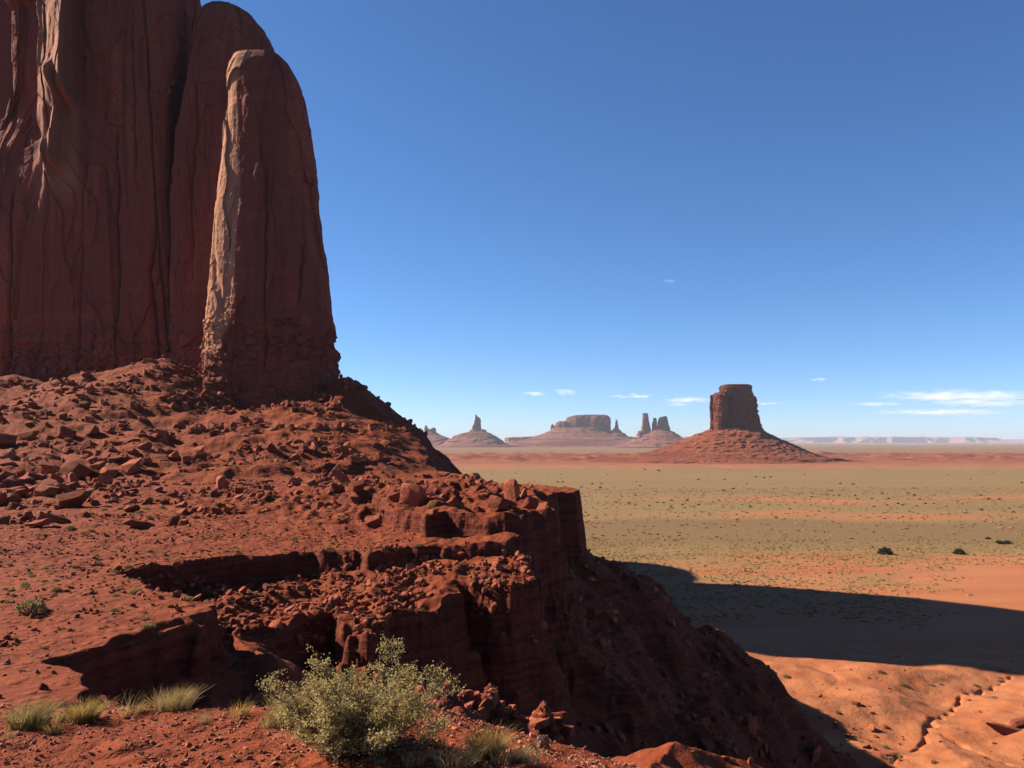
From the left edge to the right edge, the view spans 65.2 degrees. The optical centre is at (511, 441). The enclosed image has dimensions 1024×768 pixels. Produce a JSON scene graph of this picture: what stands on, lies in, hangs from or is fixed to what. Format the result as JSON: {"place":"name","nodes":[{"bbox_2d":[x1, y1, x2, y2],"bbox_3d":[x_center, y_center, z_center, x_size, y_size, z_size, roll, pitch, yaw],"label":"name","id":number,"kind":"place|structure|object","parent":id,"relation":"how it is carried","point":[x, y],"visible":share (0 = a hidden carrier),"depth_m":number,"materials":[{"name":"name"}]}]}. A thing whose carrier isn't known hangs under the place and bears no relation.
{"place":"outdoors","nodes":[
{"label":"outdoors","id":0,"kind":"place"},
{"bbox_2d":[0,0,340,408],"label":"sandstone butte","id":1,"kind":"object","parent":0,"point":[159,194],"visible":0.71,"depth_m":206.62,"materials":[{"name":"stone"}]},
{"bbox_2d":[0,684,634,767],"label":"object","id":2,"kind":"structure","parent":0,"point":[104,757],"depth_m":5.61,"materials":[{"name":"soil"}]},
{"bbox_2d":[0,690,72,729],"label":"grass tuft","id":3,"kind":"object","parent":2,"relation":"on","point":[33,718],"visible":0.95,"depth_m":5.90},
{"bbox_2d":[40,718,66,733],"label":"dry weed","id":4,"kind":"object","parent":2,"relation":"on","point":[53,730],"visible":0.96,"depth_m":5.79,"materials":[{"name":"yellow plant"}]},
{"bbox_2d":[51,708,70,721],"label":"dry weed","id":5,"kind":"object","parent":2,"relation":"on","point":[63,718],"visible":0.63,"depth_m":6.12,"materials":[{"name":"plant"}]},
{"bbox_2d":[54,693,116,723],"bbox_3d":[-3.251,2.066,6.171,0.507,0.187,0.440,0,0,-32],"label":"grass tuft","id":6,"kind":"object","parent":2,"relation":"on","point":[91,713],"visible":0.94,"depth_m":6.14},
{"bbox_2d":[110,688,150,716],"bbox_3d":[-3.036,2.083,6.324,0.372,0.216,0.373,0,0,-34],"label":"dry weed","id":7,"kind":"object","parent":2,"relation":"on","point":[127,713],"visible":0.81,"depth_m":6.35,"materials":[{"name":"plant"}]},
{"bbox_2d":[138,680,206,711],"bbox_3d":[-2.750,2.111,6.578,0.567,0.199,0.563,0,0,0],"label":"grass tuft","id":8,"kind":"object","parent":2,"relation":"on","point":[179,703],"visible":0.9,"depth_m":6.55,"materials":[{"name":"plant"}]},
{"bbox_2d":[189,710,215,723],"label":"dry weed","id":9,"kind":"object","parent":2,"relation":"on","point":[203,720],"visible":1,"depth_m":6.12,"materials":[{"name":"plant"}]},
{"bbox_2d":[226,697,260,717],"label":"dry weed","id":10,"kind":"object","parent":2,"relation":"on","point":[241,709],"visible":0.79,"depth_m":6.34,"materials":[{"name":"yellow plant"}]},
{"bbox_2d":[257,710,277,728],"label":"dry weed","id":11,"kind":"object","parent":2,"relation":"on","point":[266,724],"visible":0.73,"depth_m":5.95,"materials":[{"name":"plant"}]},
{"bbox_2d":[257,683,323,728],"bbox_3d":[-1.581,2.006,6.049,0.736,0.301,0.722,0,0,0],"label":"grass tuft","id":12,"kind":"object","parent":2,"relation":"on","point":[280,724],"visible":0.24,"depth_m":6.00,"materials":[{"name":"plant"}]},
{"bbox_2d":[0,683,639,767],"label":"gravel","id":13,"kind":"structure","parent":2,"relation":"on","point":[31,741],"depth_m":5.66,"materials":[{"name":"gravel"}]},
{"bbox_2d":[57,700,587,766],"bbox_3d":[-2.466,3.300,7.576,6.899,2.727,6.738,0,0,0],"label":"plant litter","id":14,"kind":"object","parent":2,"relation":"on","point":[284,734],"visible":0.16,"depth_m":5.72,"materials":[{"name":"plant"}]},
{"bbox_2d":[255,634,466,764],"bbox_3d":[-1.032,1.734,5.432,1.466,0.859,1.180,0,0,0],"label":"bush","id":15,"kind":"object","parent":2,"relation":"on","point":[342,718],"visible":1,"depth_m":5.31,"materials":[{"name":"green plant"}]},
{"bbox_2d":[401,743,433,767],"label":"dry weed","id":16,"kind":"object","parent":2,"relation":"on","point":[412,763],"visible":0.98,"depth_m":5.18,"materials":[{"name":"plant"}]},
{"bbox_2d":[426,731,445,748],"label":"dry weed","id":17,"kind":"object","parent":2,"relation":"on","point":[441,745],"visible":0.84,"depth_m":5.63,"materials":[{"name":"yellow plant"}]},
{"bbox_2d":[430,734,489,767],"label":"grass tuft","id":18,"kind":"object","parent":2,"relation":"on","point":[458,759],"visible":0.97,"depth_m":5.21,"materials":[{"name":"plant"}]},
{"bbox_2d":[454,729,496,762],"bbox_3d":[-0.238,2.045,5.315,0.330,0.200,0.273,0,0,0],"label":"dry weed","id":19,"kind":"object","parent":2,"relation":"on","point":[475,750],"visible":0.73,"depth_m":5.33,"materials":[{"name":"green plant"}]},
{"bbox_2d":[457,719,518,759],"bbox_3d":[-0.177,2.083,5.592,0.514,0.224,0.592,0,0,0],"label":"grass tuft","id":20,"kind":"object","parent":2,"relation":"on","point":[486,755],"visible":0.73,"depth_m":5.51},
{"bbox_2d":[403,680,574,746],"bbox_3d":[0.147,4.970,11.367,2.377,4.335,6.233,0,0,40],"label":"spur rubble","id":21,"kind":"object","parent":2,"relation":"on","point":[537,719],"visible":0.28,"depth_m":10.56,"materials":[{"name":"stone"}]},
{"bbox_2d":[484,733,518,764],"bbox_3d":[-0.067,2.088,5.385,0.302,0.182,0.307,0,0,27],"label":"dry weed","id":22,"kind":"object","parent":2,"relation":"on","point":[502,759],"visible":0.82,"depth_m":5.36,"materials":[{"name":"plant"}]},
{"bbox_2d":[495,743,538,763],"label":"grass tuft","id":23,"kind":"object","parent":2,"relation":"on","point":[520,756],"visible":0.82,"depth_m":5.42,"materials":[{"name":"plant"}]},
{"bbox_2d":[519,742,543,764],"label":"dry weed","id":24,"kind":"object","parent":2,"relation":"on","point":[533,759],"visible":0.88,"depth_m":5.34,"materials":[{"name":"plant"}]},
{"bbox_2d":[536,734,549,748],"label":"boulder","id":25,"kind":"object","parent":2,"relation":"on","point":[542,741],"visible":0.76,"depth_m":6.19,"materials":[{"name":"stone"}]},
{"bbox_2d":[0,357,856,767],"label":"rocky terrain","id":26,"kind":"structure","parent":0,"point":[126,659],"depth_m":49.66,"materials":[{"name":"stone"}]},
{"bbox_2d":[0,492,7,504],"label":"boulder","id":27,"kind":"object","parent":26,"relation":"on","point":[3,497],"visible":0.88,"depth_m":67.00,"materials":[{"name":"red stone"}]},
{"bbox_2d":[0,471,16,481],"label":"boulder","id":28,"kind":"object","parent":26,"relation":"on","point":[4,475],"visible":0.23,"depth_m":89.83,"materials":[{"name":"red stone"}]},
{"bbox_2d":[0,458,16,465],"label":"boulder","id":29,"kind":"object","parent":26,"relation":"on","point":[6,461],"visible":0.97,"depth_m":102.98,"materials":[{"name":"red stone"}]},
{"bbox_2d":[0,433,17,446],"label":"boulder","id":30,"kind":"object","parent":26,"relation":"on","point":[8,440],"visible":0.96,"depth_m":120.69,"materials":[{"name":"red stone"}]},
{"bbox_2d":[1,475,17,485],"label":"boulder","id":31,"kind":"object","parent":26,"relation":"on","point":[11,478],"visible":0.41,"depth_m":88.26,"materials":[{"name":"red stone"}]},
{"bbox_2d":[5,493,22,504],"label":"boulder","id":32,"kind":"object","parent":26,"relation":"on","point":[11,497],"visible":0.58,"depth_m":68.44,"materials":[{"name":"red stone"}]},
{"bbox_2d":[6,479,24,487],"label":"boulder","id":33,"kind":"object","parent":26,"relation":"on","point":[18,482],"visible":0.55,"depth_m":83.05,"materials":[{"name":"red stone"}]},
{"bbox_2d":[6,486,30,493],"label":"boulder","id":34,"kind":"object","parent":26,"relation":"on","point":[11,489],"visible":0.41,"depth_m":75.12,"materials":[{"name":"red stone"}]},
{"bbox_2d":[13,488,26,496],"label":"boulder","id":35,"kind":"object","parent":26,"relation":"on","point":[19,492],"visible":0.77,"depth_m":72.83,"materials":[{"name":"red stone"}]},
{"bbox_2d":[17,475,33,482],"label":"boulder","id":36,"kind":"object","parent":26,"relation":"on","point":[27,478],"visible":0.55,"depth_m":90.24,"materials":[{"name":"red stone"}]},
{"bbox_2d":[17,430,38,440],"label":"boulder","id":37,"kind":"object","parent":26,"relation":"on","point":[29,435],"visible":0.91,"depth_m":125.47,"materials":[{"name":"red stone"}]},
{"bbox_2d":[14,598,50,613],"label":"shrub","id":38,"kind":"object","parent":26,"relation":"on","point":[32,605],"visible":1,"depth_m":27.50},
{"bbox_2d":[22,518,53,525],"bbox_3d":[-32.610,5.535,55.076,1.828,0.530,0.970,-3,-8,0],"label":"boulder","id":39,"kind":"object","parent":26,"relation":"on","point":[43,522],"visible":1,"depth_m":54.76,"materials":[{"name":"red stone"}]},
{"bbox_2d":[32,479,57,495],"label":"boulder","id":40,"kind":"object","parent":26,"relation":"on","point":[51,482],"visible":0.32,"depth_m":74.99,"materials":[{"name":"red stone"}]},
{"bbox_2d":[33,484,58,496],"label":"boulder","id":41,"kind":"object","parent":26,"relation":"on","point":[43,490],"visible":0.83,"depth_m":72.78,"materials":[{"name":"red stone"}]},
{"bbox_2d":[39,432,54,440],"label":"boulder","id":42,"kind":"object","parent":26,"relation":"on","point":[44,436],"visible":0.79,"depth_m":132.44,"materials":[{"name":"red stone"}]},
{"bbox_2d":[41,464,59,473],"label":"boulder","id":43,"kind":"object","parent":26,"relation":"on","point":[50,468],"visible":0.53,"depth_m":101.24,"materials":[{"name":"red stone"}]},
{"bbox_2d":[47,473,64,482],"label":"boulder","id":44,"kind":"object","parent":26,"relation":"on","point":[57,478],"visible":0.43,"depth_m":91.04,"materials":[{"name":"red stone"}]},
{"bbox_2d":[49,513,70,523],"bbox_3d":[-32.388,5.586,57.362,1.653,0.546,0.669,25,-9,-25],"label":"boulder","id":45,"kind":"object","parent":26,"relation":"on","point":[58,519],"visible":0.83,"depth_m":57.10,"materials":[{"name":"red stone"}]},
{"bbox_2d":[54,483,70,494],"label":"boulder","id":46,"kind":"object","parent":26,"relation":"on","point":[62,487],"visible":0.52,"depth_m":74.62,"materials":[{"name":"red stone"}]},
{"bbox_2d":[55,425,75,438],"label":"boulder","id":47,"kind":"object","parent":26,"relation":"on","point":[63,432],"visible":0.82,"depth_m":131.74,"materials":[{"name":"red stone"}]},
{"bbox_2d":[68,472,78,482],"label":"boulder","id":48,"kind":"object","parent":26,"relation":"on","point":[72,476],"visible":0.56,"depth_m":92.03,"materials":[{"name":"red stone"}]},
{"bbox_2d":[66,481,81,490],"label":"boulder","id":49,"kind":"object","parent":26,"relation":"on","point":[73,486],"visible":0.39,"depth_m":78.85,"materials":[{"name":"red stone"}]},
{"bbox_2d":[55,490,93,508],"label":"boulder","id":50,"kind":"object","parent":26,"relation":"on","point":[79,498],"visible":0.89,"depth_m":66.38,"materials":[{"name":"red stone"}]},
{"bbox_2d":[58,458,100,478],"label":"boulder","id":51,"kind":"object","parent":26,"relation":"on","point":[77,468],"visible":0.88,"depth_m":96.88,"materials":[{"name":"red stone"}]},
{"bbox_2d":[79,401,91,407],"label":"boulder","id":52,"kind":"object","parent":26,"relation":"on","point":[83,404],"visible":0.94,"depth_m":147.54,"materials":[{"name":"red stone"}]},
{"bbox_2d":[83,424,99,434],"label":"boulder","id":53,"kind":"object","parent":26,"relation":"on","point":[93,429],"visible":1,"depth_m":133.21,"materials":[{"name":"red stone"}]},
{"bbox_2d":[90,461,105,469],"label":"boulder","id":54,"kind":"object","parent":26,"relation":"on","point":[99,465],"visible":0.77,"depth_m":103.75,"materials":[{"name":"red stone"}]},
{"bbox_2d":[97,451,110,462],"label":"boulder","id":55,"kind":"object","parent":26,"relation":"on","point":[105,456],"visible":0.58,"depth_m":107.23,"materials":[{"name":"red stone"}]},
{"bbox_2d":[96,472,112,484],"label":"boulder","id":56,"kind":"object","parent":26,"relation":"on","point":[105,478],"visible":0.59,"depth_m":89.20,"materials":[{"name":"red stone"}]},
{"bbox_2d":[98,466,118,476],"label":"boulder","id":57,"kind":"object","parent":26,"relation":"on","point":[111,471],"visible":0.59,"depth_m":101.43,"materials":[{"name":"red stone"}]},
{"bbox_2d":[108,456,123,463],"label":"boulder","id":58,"kind":"object","parent":26,"relation":"on","point":[112,459],"visible":0.91,"depth_m":105.57,"materials":[{"name":"red stone"}]},
{"bbox_2d":[120,457,141,474],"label":"boulder","id":59,"kind":"object","parent":26,"relation":"on","point":[131,466],"visible":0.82,"depth_m":102.14,"materials":[{"name":"red stone"}]},
{"bbox_2d":[124,505,139,512],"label":"boulder","id":60,"kind":"object","parent":26,"relation":"on","point":[131,508],"visible":0.88,"depth_m":62.89,"materials":[{"name":"red stone"}]},
{"bbox_2d":[121,518,154,527],"bbox_3d":[-25.743,5.737,55.240,2.424,0.680,1.002,16,-24,-26],"label":"boulder","id":61,"kind":"object","parent":26,"relation":"on","point":[134,523],"visible":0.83,"depth_m":54.88,"materials":[{"name":"red stone"}]},
{"bbox_2d":[137,442,151,451],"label":"boulder","id":62,"kind":"object","parent":26,"relation":"on","point":[145,446],"visible":0.84,"depth_m":112.48,"materials":[{"name":"red stone"}]},
{"bbox_2d":[191,445,203,455],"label":"boulder","id":63,"kind":"object","parent":26,"relation":"on","point":[196,450],"visible":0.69,"depth_m":114.59,"materials":[{"name":"red stone"}]},
{"bbox_2d":[0,490,416,706],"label":"rocks","id":64,"kind":"object","parent":26,"relation":"on","point":[3,643],"visible":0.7,"depth_m":42.82,"materials":[{"name":"stone"}]},
{"bbox_2d":[0,354,427,464],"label":"scree rubble","id":65,"kind":"object","parent":26,"relation":"on","point":[345,450],"visible":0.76,"depth_m":141.13,"materials":[{"name":"stone"}]},
{"bbox_2d":[215,475,229,489],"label":"boulder","id":66,"kind":"object","parent":26,"relation":"on","point":[221,482],"visible":0.58,"depth_m":78.75,"materials":[{"name":"red stone"}]},
{"bbox_2d":[248,487,262,496],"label":"boulder","id":67,"kind":"object","parent":26,"relation":"on","point":[255,491],"visible":0.62,"depth_m":71.18,"materials":[{"name":"red stone"}]},
{"bbox_2d":[0,451,536,526],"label":"bench rubble","id":68,"kind":"object","parent":26,"relation":"on","point":[215,508],"visible":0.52,"depth_m":72.42,"materials":[{"name":"stone"}]},
{"bbox_2d":[305,479,317,486],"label":"boulder","id":69,"kind":"object","parent":26,"relation":"on","point":[311,482],"visible":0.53,"depth_m":79.85,"materials":[{"name":"red stone"}]},
{"bbox_2d":[311,501,323,509],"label":"boulder","id":70,"kind":"object","parent":26,"relation":"on","point":[317,504],"visible":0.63,"depth_m":61.73,"materials":[{"name":"red stone"}]},
{"bbox_2d":[112,541,548,682],"bbox_3d":[-6.710,8.973,40.412,22.845,6.655,13.023,0,0,-37],"label":"apron rubble","id":71,"kind":"object","parent":26,"relation":"on","point":[288,609],"visible":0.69,"depth_m":39.80,"materials":[{"name":"stone"}]},
{"bbox_2d":[328,464,341,476],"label":"boulder","id":72,"kind":"object","parent":26,"relation":"on","point":[336,471],"visible":0.77,"depth_m":101.36,"materials":[{"name":"red stone"}]},
{"bbox_2d":[330,482,344,491],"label":"boulder","id":73,"kind":"object","parent":26,"relation":"on","point":[335,487],"visible":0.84,"depth_m":68.17,"materials":[{"name":"red stone"}]},
{"bbox_2d":[335,474,349,483],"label":"boulder","id":74,"kind":"object","parent":26,"relation":"on","point":[343,478],"visible":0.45,"depth_m":91.13,"materials":[{"name":"red stone"}]},
{"bbox_2d":[348,496,360,502],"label":"boulder","id":75,"kind":"object","parent":26,"relation":"on","point":[355,499],"visible":1,"depth_m":62.59,"materials":[{"name":"red stone"}]},
{"bbox_2d":[349,479,366,491],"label":"boulder","id":76,"kind":"object","parent":26,"relation":"on","point":[357,486],"visible":1,"depth_m":62.72,"materials":[{"name":"red stone"}]},
{"bbox_2d":[366,514,381,526],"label":"boulder","id":77,"kind":"object","parent":26,"relation":"on","point":[374,521],"visible":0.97,"depth_m":54.70,"materials":[{"name":"red stone"}]},
{"bbox_2d":[389,491,399,501],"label":"boulder","id":78,"kind":"object","parent":26,"relation":"on","point":[394,497],"visible":0.59,"depth_m":57.25,"materials":[{"name":"red stone"}]},
{"bbox_2d":[399,483,426,506],"bbox_3d":[-7.031,3.898,56.131,1.900,2.050,1.078,17,4,12],"label":"boulder","id":79,"kind":"object","parent":26,"relation":"on","point":[413,495],"visible":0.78,"depth_m":55.82,"materials":[{"name":"red stone"}]},
{"bbox_2d":[424,509,437,517],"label":"boulder","id":80,"kind":"object","parent":26,"relation":"on","point":[433,513],"visible":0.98,"depth_m":49.81,"materials":[{"name":"red stone"}]},
{"bbox_2d":[446,497,463,509],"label":"boulder","id":81,"kind":"object","parent":26,"relation":"on","point":[455,502],"visible":0.87,"depth_m":51.72,"materials":[{"name":"red stone"}]},
{"bbox_2d":[492,561,502,570],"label":"boulder","id":82,"kind":"object","parent":26,"relation":"on","point":[496,565],"visible":0.66,"depth_m":42.85,"materials":[{"name":"red stone"}]},
{"bbox_2d":[487,495,515,508],"bbox_3d":[-0.616,3.897,51.217,1.856,0.834,1.081,7,2,-16],"label":"boulder","id":83,"kind":"object","parent":26,"relation":"on","point":[495,502],"visible":0.99,"depth_m":50.81,"materials":[{"name":"red stone"}]},
{"bbox_2d":[504,479,519,500],"bbox_3d":[-0.069,3.552,57.383,1.164,1.805,0.495,-3,-13,24],"label":"boulder","id":84,"kind":"object","parent":26,"relation":"on","point":[511,489],"visible":0.83,"depth_m":57.27,"materials":[{"name":"red stone"}]},
{"bbox_2d":[522,497,538,508],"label":"boulder","id":85,"kind":"object","parent":26,"relation":"on","point":[530,502],"visible":0.91,"depth_m":52.62,"materials":[{"name":"red stone"}]},
{"bbox_2d":[536,502,546,515],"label":"boulder","id":86,"kind":"object","parent":26,"relation":"on","point":[541,509],"visible":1,"depth_m":51.73,"materials":[{"name":"red stone"}]},
{"bbox_2d":[363,549,859,767],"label":"talus rubble","id":87,"kind":"object","parent":26,"relation":"on","point":[602,641],"visible":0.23,"depth_m":67.11,"materials":[{"name":"stone"}]},
{"bbox_2d":[746,716,757,734],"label":"boulder","id":88,"kind":"object","parent":26,"relation":"on","point":[751,724],"visible":1,"depth_m":67.45,"materials":[{"name":"red stone"}]},
{"bbox_2d":[809,745,821,762],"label":"boulder","id":89,"kind":"object","parent":26,"relation":"on","point":[815,754],"visible":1,"depth_m":72.81,"materials":[{"name":"red stone"}]},
{"bbox_2d":[732,640,1023,765],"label":"slope stones","id":90,"kind":"object","parent":26,"relation":"on","point":[926,717],"visible":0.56,"depth_m":118.55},
{"bbox_2d":[200,0,1023,441],"label":"sky","id":91,"kind":"structure","parent":0,"point":[535,215],"materials":[{"name":"blue"}]},
{"bbox_2d":[434,442,1023,570],"bbox_3d":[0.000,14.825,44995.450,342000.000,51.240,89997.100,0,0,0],"label":"desert plain","id":92,"kind":"structure","parent":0,"point":[934,467],"depth_m":547.01,"materials":[{"name":"soil"}]},
{"bbox_2d":[424,425,449,446],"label":"distant butte","id":93,"kind":"object","parent":92,"relation":"on","point":[435,438],"visible":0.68,"depth_m":6697.68,"materials":[{"name":"stone"}]},
{"bbox_2d":[435,415,511,446],"bbox_3d":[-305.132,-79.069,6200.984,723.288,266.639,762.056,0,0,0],"label":"distant butte","id":94,"kind":"object","parent":92,"relation":"on","point":[476,435],"visible":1,"depth_m":6038.05,"materials":[{"name":"stone"}]},
{"bbox_2d":[507,414,634,446],"bbox_3d":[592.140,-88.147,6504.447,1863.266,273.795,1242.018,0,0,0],"label":"distant butte","id":95,"kind":"object","parent":92,"relation":"on","point":[592,430],"visible":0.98,"depth_m":6280.53,"materials":[{"name":"stone"}]},
{"bbox_2d":[504,436,687,442],"bbox_3d":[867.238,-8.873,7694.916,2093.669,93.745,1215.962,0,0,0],"label":"distant mesa","id":96,"kind":"structure","parent":92,"relation":"on","point":[508,439],"depth_m":7353.38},
{"bbox_2d":[610,419,627,436],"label":"distant butte","id":97,"kind":"object","parent":92,"relation":"on","point":[615,431],"visible":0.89,"depth_m":6355.41,"materials":[{"name":"stone"}]},
{"bbox_2d":[613,413,684,446],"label":"distant butte","id":98,"kind":"object","parent":92,"relation":"on","point":[661,434],"visible":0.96,"depth_m":5499.67,"materials":[{"name":"stone"}]},
{"bbox_2d":[587,384,838,463],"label":"sandstone butte","id":99,"kind":"object","parent":92,"relation":"on","point":[735,433],"visible":0.98,"depth_m":1617.46,"materials":[{"name":"stone"}]},
{"bbox_2d":[578,487,1023,538],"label":"distant scrub","id":100,"kind":"object","parent":92,"relation":"on","point":[838,509],"visible":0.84,"depth_m":478.76,"materials":[{"name":"green plant"}]},
{"bbox_2d":[586,538,1023,629],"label":"dry scrub","id":101,"kind":"object","parent":92,"relation":"on","point":[811,583],"visible":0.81,"depth_m":256.02,"materials":[{"name":"green plant"}]},
{"bbox_2d":[877,546,892,554],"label":"juniper","id":102,"kind":"object","parent":92,"relation":"on","point":[884,550],"visible":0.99,"depth_m":284.54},
{"bbox_2d":[780,436,1013,442],"bbox_3d":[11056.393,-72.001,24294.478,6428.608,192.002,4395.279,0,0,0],"label":"distant mesa","id":103,"kind":"structure","parent":92,"relation":"on","point":[867,439],"depth_m":22937.34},
{"bbox_2d":[1002,439,1023,442],"bbox_3d":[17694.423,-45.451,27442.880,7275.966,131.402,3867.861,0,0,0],"label":"distant mesa","id":104,"kind":"structure","parent":92,"relation":"on","point":[1016,440],"depth_m":25980.51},
{"bbox_2d":[630,570,1023,767],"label":"plain ground","id":105,"kind":"structure","parent":0,"point":[986,640],"depth_m":150.44,"materials":[{"name":"soil"}]},
{"bbox_2d":[986,722,1021,734],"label":"rock","id":106,"kind":"object","parent":105,"relation":"on","point":[1002,729],"visible":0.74,"depth_m":105.31,"materials":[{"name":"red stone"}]},
{"bbox_2d":[1008,717,1023,727],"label":"boulder","id":107,"kind":"object","parent":105,"relation":"on","point":[1017,722],"visible":0.92,"depth_m":107.05,"materials":[{"name":"red stone"}]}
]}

